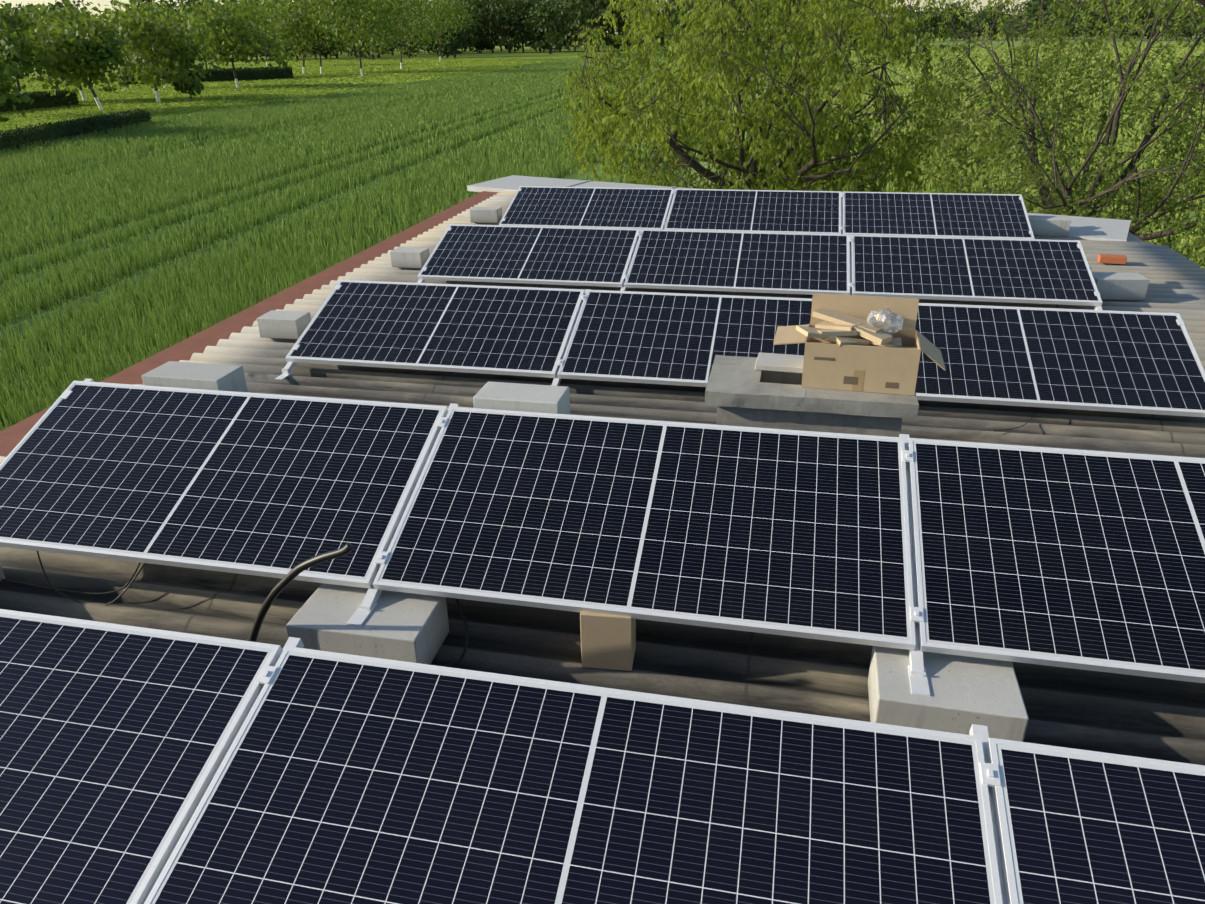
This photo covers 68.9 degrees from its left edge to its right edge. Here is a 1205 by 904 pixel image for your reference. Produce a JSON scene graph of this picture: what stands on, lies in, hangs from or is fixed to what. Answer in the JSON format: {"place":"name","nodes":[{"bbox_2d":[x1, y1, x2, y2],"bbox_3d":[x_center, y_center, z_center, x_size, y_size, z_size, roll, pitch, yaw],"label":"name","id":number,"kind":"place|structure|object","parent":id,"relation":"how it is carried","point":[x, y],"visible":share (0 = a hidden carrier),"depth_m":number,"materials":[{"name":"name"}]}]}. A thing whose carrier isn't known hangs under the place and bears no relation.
{"place":"outdoors","nodes":[
{"label":"outdoors","id":0,"kind":"place"},
{"bbox_2d":[0,191,499,456],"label":"roof fascia","id":1,"kind":"structure","parent":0,"point":[11,437],"depth_m":8.21,"materials":[{"name":"red metal"}]},
{"bbox_2d":[0,56,587,130],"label":"orchard grass","id":2,"kind":"structure","parent":0,"point":[330,67],"depth_m":126.75,"materials":[{"name":"green plant"}]},
{"bbox_2d":[0,0,1202,32],"label":"sky","id":3,"kind":"structure","parent":0,"point":[24,2],"materials":[{"name":"white"}]},
{"bbox_2d":[0,27,1204,430],"bbox_3d":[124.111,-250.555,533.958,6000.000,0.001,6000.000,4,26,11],"label":"ground","id":4,"kind":"structure","parent":0,"point":[504,53],"depth_m":38.88,"materials":[{"name":"green plant"}]},
{"bbox_2d":[0,65,293,152],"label":"hedges","id":5,"kind":"object","parent":4,"relation":"on","point":[27,135],"visible":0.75,"depth_m":68.99,"materials":[{"name":"green plant"}]},
{"bbox_2d":[0,0,479,121],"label":"orchard trees","id":6,"kind":"object","parent":4,"relation":"on","point":[85,45],"visible":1,"depth_m":99.51,"materials":[{"name":"green plant"}]},
{"bbox_2d":[0,48,773,430],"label":"wheat crop","id":7,"kind":"object","parent":4,"relation":"on","point":[358,124],"visible":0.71,"depth_m":38.11,"materials":[{"name":"green plant"}]},
{"bbox_2d":[3,0,1204,61],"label":"distant trees","id":8,"kind":"object","parent":4,"relation":"on","point":[551,25],"visible":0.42,"depth_m":307.66,"materials":[{"name":"green plant"}]},
{"bbox_2d":[548,0,964,192],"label":"willow tree","id":9,"kind":"object","parent":4,"relation":"on","point":[757,154],"visible":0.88,"depth_m":16.58,"materials":[{"name":"green plant"}]},
{"bbox_2d":[880,0,1204,266],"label":"plum tree","id":10,"kind":"object","parent":4,"relation":"on","point":[1083,203],"visible":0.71,"depth_m":14.24,"materials":[{"name":"green plant"}]},
{"bbox_2d":[467,175,1130,240],"bbox_3d":[2.223,-3.640,12.863,9.601,0.096,1.300,13,29,28],"label":"roof end strip","id":11,"kind":"object","parent":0,"point":[1097,229],"visible":0.31,"depth_m":14.14,"materials":[{"name":"grey metal"}]},
{"bbox_2d":[731,43,1204,267],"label":"bushes","id":12,"kind":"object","parent":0,"point":[912,73],"depth_m":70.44,"materials":[{"name":"green plant"}]},
{"bbox_2d":[1126,232,1143,241],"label":"building walls","id":13,"kind":"structure","parent":0,"point":[1131,237],"depth_m":10.61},
{"bbox_2d":[0,191,1204,765],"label":"corrugated roof sheets","id":14,"kind":"object","parent":13,"relation":"on","point":[1132,715],"visible":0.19,"depth_m":3.99,"materials":[{"name":"grey metal"}]},
{"bbox_2d":[1,407,1040,666],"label":"cables","id":15,"kind":"object","parent":14,"relation":"on","point":[291,575],"visible":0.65,"depth_m":3.38,"materials":[{"name":"black plastic"}]},
{"bbox_2d":[0,206,1149,741],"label":"concrete blocks","id":16,"kind":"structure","parent":14,"relation":"on","point":[966,692],"depth_m":3.44,"materials":[{"name":"grey concrete"}]},
{"bbox_2d":[0,186,1204,903],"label":"solar panels","id":17,"kind":"object","parent":16,"relation":"on","point":[148,766],"visible":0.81,"depth_m":3.38,"materials":[{"name":"black glass"}]},
{"bbox_2d":[59,189,1184,903],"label":"panel mounting brackets","id":18,"kind":"object","parent":17,"relation":"attached to","point":[919,685],"visible":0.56,"depth_m":3.23,"materials":[{"name":"metal"}]},
{"bbox_2d":[580,611,635,670],"bbox_3d":[0.025,0.711,3.485,0.200,0.255,0.150,3,26,8],"label":"carton","id":19,"kind":"object","parent":14,"relation":"on","point":[608,641],"visible":0.75,"depth_m":3.42,"materials":[{"name":"cardboard"}]},
{"bbox_2d":[705,355,918,436],"bbox_3d":[1.075,-0.079,4.677,1.024,0.673,0.557,4,26,11],"label":"chimney","id":20,"kind":"object","parent":14,"relation":"on","point":[741,391],"visible":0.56,"depth_m":4.38,"materials":[{"name":"concrete"}]},
{"bbox_2d":[755,352,803,372],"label":"chimney cover slab","id":21,"kind":"structure","parent":20,"relation":"on","point":[779,362],"depth_m":4.65,"materials":[{"name":"grey concrete"}]},
{"bbox_2d":[773,293,945,395],"bbox_3d":[1.283,-0.548,4.411,0.832,0.394,0.350,4,26,11],"label":"cardboard box","id":22,"kind":"object","parent":20,"relation":"on","point":[880,366],"visible":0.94,"depth_m":4.34,"materials":[{"name":"brown cardboard"}]},
{"bbox_2d":[796,308,901,346],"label":"wood scraps","id":23,"kind":"object","parent":22,"relation":"in","point":[839,328],"visible":0.85,"depth_m":4.33,"materials":[{"name":"beige wood"}]},
{"bbox_2d":[814,357,898,388],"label":"box label markings","id":24,"kind":"object","parent":22,"relation":"attached to","point":[850,380],"visible":1,"depth_m":4.33,"materials":[{"name":"brown paint"}]},
{"bbox_2d":[852,370,864,391],"bbox_3d":[1.259,-0.350,4.327,0.050,0.110,0.003,4,26,11],"label":"packing tape","id":25,"kind":"object","parent":22,"relation":"attached to","point":[860,375],"visible":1,"depth_m":4.32,"materials":[{"name":"beige plastic"}]},
{"bbox_2d":[867,308,903,334],"bbox_3d":[1.414,-0.653,4.402,0.179,0.124,0.152,4,26,11],"label":"plastic bag","id":26,"kind":"object","parent":22,"relation":"on","point":[880,313],"visible":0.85,"depth_m":4.37,"materials":[{"name":"clear plastic"}]},
{"bbox_2d":[1097,254,1126,263],"bbox_3d":[5.335,-2.021,9.205,0.250,0.071,0.120,7,27,17],"label":"brick","id":27,"kind":"object","parent":14,"relation":"on","point":[1112,259],"visible":1,"depth_m":9.16,"materials":[{"name":"orange brick"}]}
]}

